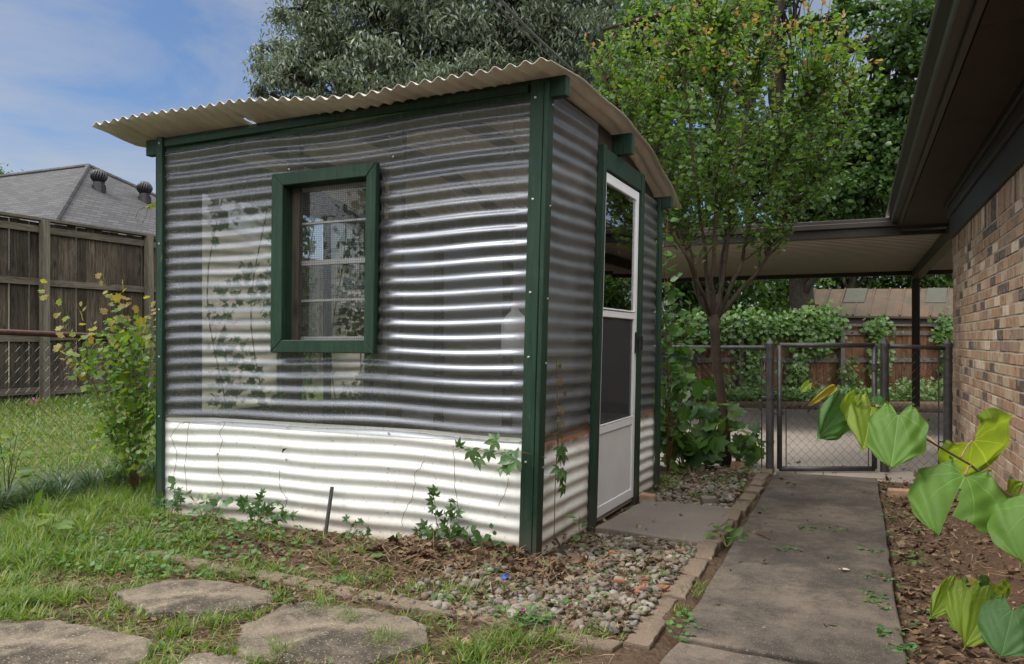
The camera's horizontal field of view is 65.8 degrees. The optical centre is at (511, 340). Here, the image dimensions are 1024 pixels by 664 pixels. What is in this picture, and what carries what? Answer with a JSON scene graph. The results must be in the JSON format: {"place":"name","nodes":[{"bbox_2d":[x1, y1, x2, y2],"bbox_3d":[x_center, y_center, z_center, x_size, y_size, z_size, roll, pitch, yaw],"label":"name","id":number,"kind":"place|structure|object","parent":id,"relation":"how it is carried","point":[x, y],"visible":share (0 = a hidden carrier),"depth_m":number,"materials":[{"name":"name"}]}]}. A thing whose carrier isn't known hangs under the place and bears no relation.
{"place":"outdoors","nodes":[
{"label":"outdoors","id":0,"kind":"place"},
{"bbox_2d":[0,383,677,663],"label":"lawn grass","id":1,"kind":"structure","parent":0,"point":[24,528],"depth_m":3.92,"materials":[{"name":"green plant"}]},
{"bbox_2d":[0,0,943,316],"label":"sky","id":2,"kind":"structure","parent":0,"point":[67,67],"materials":[{"name":"blue"}]},
{"bbox_2d":[0,351,1023,663],"bbox_3d":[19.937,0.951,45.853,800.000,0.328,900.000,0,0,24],"label":"ground","id":3,"kind":"structure","parent":0,"point":[666,643],"depth_m":3.80,"materials":[{"name":"soil"}]},
{"bbox_2d":[0,429,38,489],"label":"weed","id":4,"kind":"object","parent":3,"relation":"on","point":[23,454],"visible":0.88,"depth_m":5.24,"materials":[{"name":"green plant"}]},
{"bbox_2d":[31,489,75,540],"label":"weed","id":5,"kind":"object","parent":3,"relation":"on","point":[64,524],"visible":0.89,"depth_m":4.20,"materials":[{"name":"green plant"}]},
{"bbox_2d":[0,619,152,663],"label":"stepping stone","id":6,"kind":"object","parent":3,"relation":"on","point":[44,642],"visible":0.98,"depth_m":2.79,"materials":[{"name":"grey stone"}]},
{"bbox_2d":[0,163,155,238],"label":"neighbour house","id":7,"kind":"structure","parent":3,"relation":"on","point":[88,194],"depth_m":20.20,"materials":[{"name":"grey concrete"}]},
{"bbox_2d":[0,447,155,512],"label":"border grass","id":8,"kind":"structure","parent":3,"relation":"on","point":[53,484],"depth_m":5.52,"materials":[{"name":"green plant"}]},
{"bbox_2d":[38,273,155,491],"bbox_3d":[-2.810,0.307,5.684,1.619,1.588,0.848,0,0,44],"label":"grape vine","id":9,"kind":"object","parent":3,"relation":"on","point":[128,395],"visible":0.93,"depth_m":5.56,"materials":[{"name":"green plant"}]},
{"bbox_2d":[135,202,155,224],"bbox_3d":[-2.371,-0.526,5.370,0.402,0.852,0.052,0,0,8],"label":"vine tendril","id":10,"kind":"object","parent":9,"relation":"attached to","point":[152,205],"visible":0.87,"depth_m":5.40,"materials":[{"name":"green plant"}]},
{"bbox_2d":[132,547,176,557],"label":"edging paver","id":11,"kind":"object","parent":3,"relation":"on","point":[146,550],"visible":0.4,"depth_m":4.06,"materials":[{"name":"beige concrete"}]},
{"bbox_2d":[0,329,322,494],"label":"chain link fence","id":12,"kind":"object","parent":3,"relation":"on","point":[11,332],"visible":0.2,"depth_m":5.68,"materials":[{"name":"grey metal"}]},
{"bbox_2d":[150,482,185,514],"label":"creeper plant","id":13,"kind":"object","parent":3,"relation":"on","point":[174,501],"visible":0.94,"depth_m":4.91,"materials":[{"name":"green plant"}]},
{"bbox_2d":[0,211,353,402],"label":"privacy fence","id":14,"kind":"object","parent":3,"relation":"on","point":[68,261],"visible":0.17,"depth_m":11.11,"materials":[{"name":"brown wood"}]},
{"bbox_2d":[163,554,215,569],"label":"edging paver","id":15,"kind":"object","parent":3,"relation":"on","point":[193,558],"visible":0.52,"depth_m":3.86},
{"bbox_2d":[112,579,273,619],"bbox_3d":[-1.353,1.103,3.338,0.704,0.074,0.439,0,0,24],"label":"stepping stone","id":16,"kind":"object","parent":3,"relation":"on","point":[164,597],"visible":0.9,"depth_m":3.30,"materials":[{"name":"grey stone"}]},
{"bbox_2d":[168,476,233,519],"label":"creeper plant","id":17,"kind":"object","parent":3,"relation":"on","point":[207,506],"visible":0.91,"depth_m":4.75,"materials":[{"name":"green plant"}]},
{"bbox_2d":[179,652,250,663],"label":"stepping stone","id":18,"kind":"object","parent":3,"relation":"on","point":[202,658],"visible":1,"depth_m":2.66,"materials":[{"name":"beige stone"}]},
{"bbox_2d":[202,563,257,578],"bbox_3d":[-1.330,1.114,3.753,0.296,0.072,0.101,2,-2,26],"label":"edging paver","id":19,"kind":"object","parent":3,"relation":"on","point":[240,572],"visible":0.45,"depth_m":3.73,"materials":[{"name":"grey concrete"}]},
{"bbox_2d":[234,488,297,527],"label":"creeper plant","id":20,"kind":"object","parent":3,"relation":"on","point":[242,503],"visible":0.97,"depth_m":4.57,"materials":[{"name":"green plant"}]},
{"bbox_2d":[248,570,309,588],"bbox_3d":[-1.062,1.113,3.618,0.300,0.075,0.096,0,2,29],"label":"edging paver","id":21,"kind":"object","parent":3,"relation":"on","point":[276,577],"visible":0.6,"depth_m":3.60,"materials":[{"name":"beige concrete"}]},
{"bbox_2d":[204,170,385,419],"bbox_3d":[-1.750,-0.048,6.200,0.617,2.298,1.966,0,0,24],"label":"wall vine","id":22,"kind":"object","parent":3,"relation":"on","point":[222,217],"depth_m":5.67,"materials":[{"name":"green plant"}]},
{"bbox_2d":[324,487,333,534],"bbox_3d":[-1.025,0.973,4.412,0.068,0.318,0.022,0,0,-32],"label":"metal stake","id":23,"kind":"object","parent":3,"relation":"on","point":[329,509],"visible":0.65,"depth_m":4.41,"materials":[{"name":"metal"}]},
{"bbox_2d":[299,580,362,598],"bbox_3d":[-0.793,1.116,3.476,0.297,0.069,0.104,0,5,27],"label":"edging paver","id":24,"kind":"object","parent":3,"relation":"on","point":[337,587],"visible":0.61,"depth_m":3.47,"materials":[{"name":"grey concrete"}]},
{"bbox_2d":[236,600,428,663],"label":"stepping stone","id":25,"kind":"object","parent":3,"relation":"on","point":[327,635],"visible":0.96,"depth_m":2.88,"materials":[{"name":"grey stone"}]},
{"bbox_2d":[342,514,371,538],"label":"creeper plant","id":26,"kind":"object","parent":3,"relation":"on","point":[361,521],"visible":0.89,"depth_m":4.30,"materials":[{"name":"green plant"}]},
{"bbox_2d":[92,57,680,558],"bbox_3d":[-0.648,-0.121,5.530,3.152,2.542,2.698,0,0,26],"label":"greenhouse","id":27,"kind":"object","parent":3,"relation":"on","point":[540,191],"visible":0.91,"depth_m":4.90,"materials":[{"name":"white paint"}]},
{"bbox_2d":[171,422,189,494],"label":"dry vine","id":28,"kind":"object","parent":27,"relation":"attached to","point":[176,451],"visible":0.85,"depth_m":4.96,"materials":[{"name":"brown plant"}]},
{"bbox_2d":[217,423,224,493],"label":"dry vine","id":29,"kind":"object","parent":27,"relation":"attached to","point":[218,459],"visible":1,"depth_m":4.83,"materials":[{"name":"brown plant"}]},
{"bbox_2d":[270,162,384,352],"bbox_3d":[-1.039,-0.451,4.507,0.747,1.037,0.150,0,0,26],"label":"window","id":30,"kind":"structure","parent":27,"relation":"in","point":[362,175],"depth_m":4.49,"materials":[{"name":"green paint"}]},
{"bbox_2d":[401,463,422,525],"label":"dry vine","id":31,"kind":"object","parent":27,"relation":"attached to","point":[412,495],"visible":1,"depth_m":4.22,"materials":[{"name":"brown plant"}]},
{"bbox_2d":[453,451,458,520],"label":"dry vine","id":32,"kind":"object","parent":27,"relation":"attached to","point":[454,477],"visible":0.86,"depth_m":4.11,"materials":[{"name":"brown plant"}]},
{"bbox_2d":[454,361,567,553],"bbox_3d":[0.014,0.600,3.941,0.586,1.000,0.238,0,0,-9],"label":"virginia creeper","id":33,"kind":"object","parent":27,"relation":"hanging from","point":[509,462],"visible":1,"depth_m":3.96,"materials":[{"name":"green plant"}]},
{"bbox_2d":[501,302,524,354],"bbox_3d":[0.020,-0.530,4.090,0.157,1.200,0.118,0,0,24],"label":"plastic jug","id":34,"kind":"object","parent":27,"relation":"hanging from","point":[512,331],"visible":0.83,"depth_m":4.04,"materials":[{"name":"white"}]},
{"bbox_2d":[597,173,642,517],"bbox_3d":[0.677,0.028,5.020,0.103,2.065,0.777,0,0,26],"label":"door","id":35,"kind":"structure","parent":27,"relation":"in","point":[620,338],"depth_m":5.05,"materials":[{"name":"white"}]},
{"bbox_2d":[352,590,420,612],"bbox_3d":[-0.526,1.116,3.337,0.298,0.068,0.100,1,3,28],"label":"edging paver","id":36,"kind":"object","parent":3,"relation":"on","point":[386,601],"visible":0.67,"depth_m":3.31,"materials":[{"name":"grey concrete"}]},
{"bbox_2d":[412,484,464,542],"bbox_3d":[-0.364,0.915,4.065,0.323,0.364,0.126,0,0,24],"label":"creeper plant","id":37,"kind":"object","parent":3,"relation":"on","point":[443,528],"visible":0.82,"depth_m":4.06,"materials":[{"name":"green plant"}]},
{"bbox_2d":[411,601,481,621],"bbox_3d":[-0.263,1.113,3.188,0.300,0.073,0.099,0,-1,29],"label":"edging paver","id":38,"kind":"object","parent":3,"relation":"on","point":[426,608],"visible":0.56,"depth_m":3.17,"materials":[{"name":"grey concrete"}]},
{"bbox_2d":[240,0,662,99],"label":"oak tree","id":39,"kind":"object","parent":3,"relation":"on","point":[395,50],"visible":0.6,"depth_m":18.17,"materials":[{"name":"green plant"}]},
{"bbox_2d":[144,468,780,661],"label":"grass tufts","id":40,"kind":"object","parent":3,"relation":"on","point":[170,632],"visible":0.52,"depth_m":2.96,"materials":[{"name":"green plant"}]},
{"bbox_2d":[355,374,577,433],"bbox_3d":[-0.352,0.690,6.241,1.812,0.820,0.480,0,0,26],"label":"potting bench","id":41,"kind":"object","parent":3,"relation":"on","point":[368,395],"visible":0.33,"depth_m":6.03,"materials":[{"name":"brown wood"}]},
{"bbox_2d":[0,395,952,662],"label":"weeds","id":42,"kind":"object","parent":3,"relation":"on","point":[910,647],"visible":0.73,"depth_m":3.86,"materials":[{"name":"green plant"}]},
{"bbox_2d":[461,523,505,550],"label":"creeper plant","id":43,"kind":"object","parent":3,"relation":"on","point":[476,538],"visible":0.57,"depth_m":3.95,"materials":[{"name":"green plant"}]},
{"bbox_2d":[0,394,1023,663],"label":"dry straw","id":44,"kind":"object","parent":3,"relation":"on","point":[472,574],"visible":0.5,"depth_m":3.67,"materials":[{"name":"beige plant"}]},
{"bbox_2d":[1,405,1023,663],"bbox_3d":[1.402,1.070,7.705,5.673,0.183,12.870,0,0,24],"label":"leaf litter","id":45,"kind":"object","parent":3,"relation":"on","point":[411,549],"visible":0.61,"depth_m":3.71,"materials":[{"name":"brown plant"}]},
{"bbox_2d":[476,614,549,636],"bbox_3d":[-0.001,1.113,3.034,0.292,0.074,0.095,0,1,33],"label":"edging paver","id":46,"kind":"object","parent":3,"relation":"on","point":[505,619],"visible":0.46,"depth_m":3.01,"materials":[{"name":"beige stone"}]},
{"bbox_2d":[554,538,570,558],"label":"twig","id":47,"kind":"object","parent":3,"relation":"on","point":[561,547],"visible":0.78,"depth_m":3.96,"materials":[{"name":"brown wood"}]},
{"bbox_2d":[565,514,588,547],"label":"weed seedling","id":48,"kind":"object","parent":3,"relation":"on","point":[584,524],"visible":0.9,"depth_m":4.17,"materials":[{"name":"green plant"}]},
{"bbox_2d":[575,356,591,427],"bbox_3d":[0.475,0.315,5.114,0.024,1.538,0.601,0,0,44],"label":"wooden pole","id":49,"kind":"object","parent":3,"relation":"on","point":[590,370],"depth_m":5.13,"materials":[{"name":"brown wood"}]},
{"bbox_2d":[545,629,623,653],"bbox_3d":[0.253,1.113,2.872,0.300,0.074,0.098,-3,-1,33],"label":"edging paver","id":50,"kind":"object","parent":3,"relation":"on","point":[599,645],"visible":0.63,"depth_m":2.83,"materials":[{"name":"grey concrete"}]},
{"bbox_2d":[623,616,665,649],"bbox_3d":[0.491,1.105,2.908,0.107,0.090,0.272,2,3,23],"label":"edging paver","id":51,"kind":"object","parent":3,"relation":"on","point":[647,634],"visible":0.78,"depth_m":2.88,"materials":[{"name":"beige concrete"}]},
{"bbox_2d":[639,492,655,502],"bbox_3d":[0.922,1.070,5.369,0.110,0.071,0.093,1,1,18],"label":"brick","id":52,"kind":"object","parent":3,"relation":"on","point":[647,496],"visible":0.6,"depth_m":5.33,"materials":[{"name":"brick"}]},
{"bbox_2d":[644,596,677,618],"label":"edging paver","id":53,"kind":"object","parent":3,"relation":"on","point":[656,612],"visible":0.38,"depth_m":3.18,"materials":[{"name":"grey concrete"}]},
{"bbox_2d":[595,500,729,545],"bbox_3d":[0.930,1.110,4.732,0.668,0.100,0.973,0,0,24],"label":"door pad","id":54,"kind":"object","parent":3,"relation":"on","point":[693,522],"depth_m":4.62,"materials":[{"name":"grey concrete"}]},
{"bbox_2d":[662,574,695,599],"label":"edging paver","id":55,"kind":"object","parent":3,"relation":"on","point":[674,590],"visible":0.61,"depth_m":3.42,"materials":[{"name":"beige concrete"}]},
{"bbox_2d":[653,216,707,472],"bbox_3d":[1.359,0.038,6.459,0.475,2.126,0.352,0,0,-20],"label":"climbing vine","id":56,"kind":"object","parent":3,"relation":"on","point":[669,401],"visible":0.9,"depth_m":6.47,"materials":[{"name":"green plant"}]},
{"bbox_2d":[679,462,704,471],"bbox_3d":[1.527,1.073,6.722,0.194,0.065,0.102,1,2,35],"label":"brick","id":57,"kind":"object","parent":3,"relation":"on","point":[702,465],"visible":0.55,"depth_m":6.69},
{"bbox_2d":[679,558,707,580],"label":"edging paver","id":58,"kind":"object","parent":3,"relation":"on","point":[696,567],"visible":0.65,"depth_m":3.73,"materials":[{"name":"beige concrete"}]},
{"bbox_2d":[653,372,746,474],"bbox_3d":[1.586,0.674,6.826,0.995,0.879,0.546,0,0,-9],"label":"oakleaf shrub","id":59,"kind":"object","parent":3,"relation":"on","point":[704,441],"visible":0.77,"depth_m":6.71,"materials":[{"name":"green plant"}]},
{"bbox_2d":[655,186,754,312],"bbox_3d":[4.697,-2.402,21.873,4.596,7.031,4.102,0,0,24],"label":"background tree","id":60,"kind":"object","parent":3,"relation":"on","point":[709,222],"visible":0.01,"depth_m":21.55,"materials":[{"name":"green plant"}]},
{"bbox_2d":[693,541,717,561],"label":"edging paver","id":61,"kind":"object","parent":3,"relation":"on","point":[708,550],"visible":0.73,"depth_m":4.04,"materials":[{"name":"grey concrete"}]},
{"bbox_2d":[699,495,722,504],"bbox_3d":[1.344,1.075,5.337,0.146,0.059,0.091,1,1,-5],"label":"brick","id":62,"kind":"object","parent":3,"relation":"on","point":[703,499],"visible":0.57,"depth_m":5.30,"materials":[{"name":"brown concrete"}]},
{"bbox_2d":[705,531,727,552],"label":"edging paver","id":63,"kind":"object","parent":3,"relation":"on","point":[718,539],"visible":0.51,"depth_m":4.26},
{"bbox_2d":[654,217,783,353],"bbox_3d":[4.858,-1.076,21.015,4.394,4.482,3.536,0,0,-9],"label":"background tree","id":64,"kind":"object","parent":3,"relation":"on","point":[687,288],"visible":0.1,"depth_m":20.47,"materials":[{"name":"green plant"}]},
{"bbox_2d":[702,523,749,546],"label":"weed","id":65,"kind":"object","parent":3,"relation":"on","point":[737,532],"visible":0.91,"depth_m":4.27,"materials":[{"name":"green plant"}]},
{"bbox_2d":[718,520,733,538],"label":"edging paver","id":66,"kind":"object","parent":3,"relation":"on","point":[731,522],"visible":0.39,"depth_m":4.59,"materials":[{"name":"concrete"}]},
{"bbox_2d":[660,642,793,663],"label":"walkway","id":67,"kind":"structure","parent":3,"relation":"on","point":[682,653],"depth_m":2.69,"materials":[{"name":"concrete"}]},
{"bbox_2d":[576,0,886,466],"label":"crape myrtle","id":68,"kind":"object","parent":3,"relation":"on","point":[812,84],"visible":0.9,"depth_m":6.71,"materials":[{"name":"green plant"}]},
{"bbox_2d":[721,508,741,527],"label":"edging paver","id":69,"kind":"object","parent":3,"relation":"on","point":[735,516],"visible":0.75,"depth_m":4.82,"materials":[{"name":"beige concrete"}]},
{"bbox_2d":[730,461,744,468],"bbox_3d":[1.941,1.073,6.804,0.123,0.068,0.096,1,1,18],"label":"brick","id":70,"kind":"object","parent":3,"relation":"on","point":[738,464],"visible":0.62,"depth_m":6.77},
{"bbox_2d":[730,501,751,518],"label":"edging paver","id":71,"kind":"object","parent":3,"relation":"on","point":[744,507],"visible":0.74,"depth_m":5.10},
{"bbox_2d":[727,420,765,466],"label":"oakleaf shrub","id":72,"kind":"object","parent":3,"relation":"on","point":[741,443],"visible":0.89,"depth_m":6.86,"materials":[{"name":"green plant"}]},
{"bbox_2d":[738,493,757,503],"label":"edging paver","id":73,"kind":"object","parent":3,"relation":"on","point":[745,496],"visible":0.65,"depth_m":5.38,"materials":[{"name":"beige concrete"}]},
{"bbox_2d":[664,223,839,350],"bbox_3d":[6.957,-1.227,22.917,5.249,4.688,3.607,0,0,-13],"label":"background tree","id":74,"kind":"object","parent":3,"relation":"on","point":[780,303],"visible":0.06,"depth_m":22.49,"materials":[{"name":"green plant"}]},
{"bbox_2d":[744,486,764,496],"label":"edging paver","id":75,"kind":"object","parent":3,"relation":"on","point":[758,490],"visible":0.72,"depth_m":5.63,"materials":[{"name":"beige concrete"}]},
{"bbox_2d":[750,479,766,486],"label":"edging paver","id":76,"kind":"object","parent":3,"relation":"on","point":[755,482],"visible":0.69,"depth_m":5.92,"materials":[{"name":"beige concrete"}]},
{"bbox_2d":[752,473,770,479],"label":"edging paver","id":77,"kind":"object","parent":3,"relation":"on","point":[760,476],"visible":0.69,"depth_m":6.24,"materials":[{"name":"grey concrete"}]},
{"bbox_2d":[591,0,935,313],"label":"oak tree","id":78,"kind":"object","parent":3,"relation":"on","point":[898,46],"visible":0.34,"depth_m":15.49,"materials":[{"name":"green plant"}]},
{"bbox_2d":[760,466,774,475],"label":"edging paver","id":79,"kind":"object","parent":3,"relation":"on","point":[764,469],"visible":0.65,"depth_m":6.50,"materials":[{"name":"concrete"}]},
{"bbox_2d":[679,516,906,663],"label":"walkway","id":80,"kind":"structure","parent":3,"relation":"on","point":[801,598],"depth_m":3.26,"materials":[{"name":"concrete"}]},
{"bbox_2d":[653,323,952,393],"bbox_3d":[8.185,0.476,16.399,13.351,1.648,0.192,0,0,-8],"label":"cedar fence","id":81,"kind":"object","parent":3,"relation":"on","point":[902,368],"visible":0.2,"depth_m":16.25,"materials":[{"name":"brown wood"}]},
{"bbox_2d":[661,298,952,394],"bbox_3d":[6.121,0.240,16.003,6.593,2.223,0.387,0,0,-9],"label":"ivy","id":82,"kind":"object","parent":81,"relation":"attached to","point":[811,324],"visible":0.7,"depth_m":15.89,"materials":[{"name":"green plant"}]},
{"bbox_2d":[749,472,885,531],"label":"walkway","id":83,"kind":"structure","parent":3,"relation":"on","point":[843,501],"depth_m":5.28,"materials":[{"name":"concrete"}]},
{"bbox_2d":[693,376,952,401],"bbox_3d":[6.002,0.920,14.899,5.347,0.587,0.758,0,0,0],"label":"ground cover","id":84,"kind":"object","parent":3,"relation":"on","point":[802,396],"visible":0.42,"depth_m":14.73,"materials":[{"name":"green plant"}]},
{"bbox_2d":[777,132,882,288],"bbox_3d":[10.353,-2.768,24.001,5.396,7.776,4.017,0,0,-11],"label":"background tree","id":85,"kind":"object","parent":3,"relation":"on","point":[852,281],"depth_m":23.94,"materials":[{"name":"green plant"}]},
{"bbox_2d":[813,275,952,288],"bbox_3d":[11.215,-1.863,24.796,5.494,6.002,4.182,0,0,-17],"label":"background tree","id":86,"kind":"object","parent":3,"relation":"on","point":[869,282],"visible":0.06,"depth_m":24.18,"materials":[{"name":"green plant"}]},
{"bbox_2d":[813,287,952,382],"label":"garden shed","id":87,"kind":"structure","parent":3,"relation":"on","point":[893,305],"depth_m":19.53,"materials":[{"name":"brown wood"}]},
{"bbox_2d":[887,488,908,498],"bbox_3d":[2.739,1.074,5.562,0.185,0.064,0.098,1,1,21],"label":"brick","id":88,"kind":"object","parent":3,"relation":"on","point":[899,492],"visible":0.53,"depth_m":5.53,"materials":[{"name":"beige brick"}]},
{"bbox_2d":[859,274,952,288],"bbox_3d":[13.005,-1.792,24.060,5.564,5.828,3.784,0,0,2],"label":"background tree","id":89,"kind":"object","parent":3,"relation":"on","point":[933,281],"visible":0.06,"depth_m":23.52,"materials":[{"name":"green plant"}]},
{"bbox_2d":[800,380,1023,660],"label":"redbud tree","id":90,"kind":"object","parent":3,"relation":"on","point":[979,611],"visible":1,"depth_m":0.92,"materials":[{"name":"green plant"}]},
{"bbox_2d":[885,0,1023,494],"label":"brick house","id":91,"kind":"structure","parent":3,"relation":"on","point":[960,168],"depth_m":4.65,"materials":[{"name":"brown brick"}]},
{"bbox_2d":[492,0,560,65],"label":"overhead cable","id":92,"kind":"object","parent":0,"point":[512,20],"visible":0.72,"depth_m":11.20,"materials":[{"name":"metal"}]},
{"bbox_2d":[498,0,572,70],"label":"overhead cable","id":93,"kind":"object","parent":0,"point":[508,8],"visible":1,"depth_m":11.48,"materials":[{"name":"metal"}]},
{"bbox_2d":[375,465,753,635],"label":"gravel","id":94,"kind":"structure","parent":0,"point":[615,594],"depth_m":3.50,"materials":[{"name":"grey gravel"}]},
{"bbox_2d":[613,579,624,582],"bbox_3d":[0.468,1.046,3.451,0.052,0.008,0.027,0,-7,24],"label":"terracotta shard","id":95,"kind":"object","parent":94,"relation":"on","point":[618,580],"visible":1,"depth_m":3.44,"materials":[{"name":"orange ceramic"}]},
{"bbox_2d":[634,583,645,591],"bbox_3d":[0.540,1.049,3.354,0.048,0.008,0.081,-7,10,23],"label":"terracotta shard","id":96,"kind":"object","parent":94,"relation":"on","point":[643,585],"visible":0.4,"depth_m":3.36,"materials":[{"name":"orange ceramic"}]},
{"bbox_2d":[656,584,669,589],"bbox_3d":[0.642,1.048,3.372,0.060,0.008,0.033,-5,13,23],"label":"terracotta shard","id":97,"kind":"object","parent":94,"relation":"on","point":[664,587],"visible":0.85,"depth_m":3.37,"materials":[{"name":"orange ceramic"}]},
{"bbox_2d":[654,408,952,482],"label":"driveway","id":98,"kind":"structure","parent":0,"point":[832,452],"depth_m":7.98,"materials":[{"name":"concrete"}]},
{"bbox_2d":[653,353,698,411],"bbox_3d":[2.426,0.641,11.805,0.620,0.912,0.630,0,0,24],"label":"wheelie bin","id":99,"kind":"object","parent":98,"relation":"on","point":[694,361],"visible":0.23,"depth_m":11.61,"materials":[{"name":"black plastic"}]},
{"bbox_2d":[653,337,952,472],"bbox_3d":[1.461,0.585,7.541,4.742,1.230,0.889,0,0,33],"label":"chain link fence","id":100,"kind":"object","parent":98,"relation":"on","point":[885,345],"visible":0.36,"depth_m":6.59,"materials":[{"name":"metal"}]},
{"bbox_2d":[774,343,881,470],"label":"chain link gate","id":101,"kind":"structure","parent":100,"relation":"attached to","point":[779,412],"depth_m":6.59,"materials":[{"name":"metal"}]},
{"bbox_2d":[654,217,952,406],"bbox_3d":[4.785,-0.115,10.503,9.600,2.430,6.880,0,0,24],"label":"carport","id":102,"kind":"object","parent":98,"relation":"on","point":[872,247],"visible":0.45,"depth_m":10.87,"materials":[{"name":"beige metal"}]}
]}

